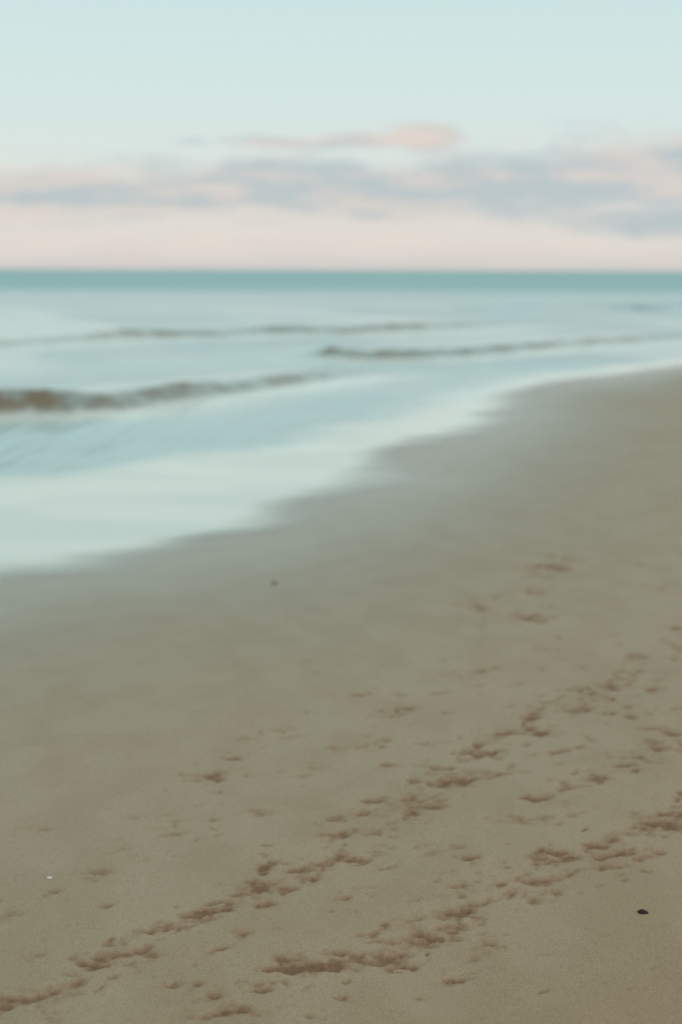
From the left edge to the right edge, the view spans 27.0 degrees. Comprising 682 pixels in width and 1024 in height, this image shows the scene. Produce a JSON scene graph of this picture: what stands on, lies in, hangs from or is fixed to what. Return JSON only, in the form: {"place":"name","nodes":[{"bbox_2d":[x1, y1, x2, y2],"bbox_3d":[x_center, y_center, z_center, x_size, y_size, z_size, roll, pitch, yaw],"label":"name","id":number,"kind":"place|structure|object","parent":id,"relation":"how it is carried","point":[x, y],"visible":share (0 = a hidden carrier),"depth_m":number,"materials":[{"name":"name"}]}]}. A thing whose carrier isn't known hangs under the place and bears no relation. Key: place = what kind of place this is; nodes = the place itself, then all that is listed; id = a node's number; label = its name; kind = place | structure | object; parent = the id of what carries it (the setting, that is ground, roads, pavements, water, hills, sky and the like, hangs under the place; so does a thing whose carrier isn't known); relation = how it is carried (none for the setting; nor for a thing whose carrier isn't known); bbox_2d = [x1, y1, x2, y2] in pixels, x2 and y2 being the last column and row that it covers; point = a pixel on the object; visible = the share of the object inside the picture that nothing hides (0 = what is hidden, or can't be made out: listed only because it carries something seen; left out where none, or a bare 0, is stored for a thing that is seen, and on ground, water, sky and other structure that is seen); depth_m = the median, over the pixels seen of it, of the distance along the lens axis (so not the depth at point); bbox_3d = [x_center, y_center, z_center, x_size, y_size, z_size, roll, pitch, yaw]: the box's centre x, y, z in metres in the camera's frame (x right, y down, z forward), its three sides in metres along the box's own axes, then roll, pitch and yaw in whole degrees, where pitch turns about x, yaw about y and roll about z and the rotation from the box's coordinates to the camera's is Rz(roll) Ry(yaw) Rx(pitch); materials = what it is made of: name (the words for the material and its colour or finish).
{"place":"outdoors","nodes":[
{"label":"outdoors","id":0,"kind":"place"},
{"bbox_2d":[0,366,681,1023],"bbox_3d":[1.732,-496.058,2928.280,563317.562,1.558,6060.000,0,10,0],"label":"sand","id":1,"kind":"structure","parent":0,"point":[400,742],"depth_m":4.86,"materials":[{"name":"beige sand"}]},
{"bbox_2d":[637,909,648,913],"bbox_3d":[0.768,1.018,3.618,0.030,0.011,0.019,5,8,-12],"label":"pebble","id":2,"kind":"object","parent":1,"relation":"on","point":[641,911],"visible":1,"depth_m":3.61,"materials":[{"name":"black stone"}]},
{"bbox_2d":[0,269,681,575],"bbox_3d":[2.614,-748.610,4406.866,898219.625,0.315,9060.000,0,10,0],"label":"sea","id":3,"kind":"structure","parent":0,"point":[141,410],"depth_m":22.59,"materials":[{"name":"liquid"}]},
{"bbox_2d":[0,0,681,270],"label":"sky","id":4,"kind":"structure","parent":0,"point":[438,135],"materials":[{"name":"blue"}]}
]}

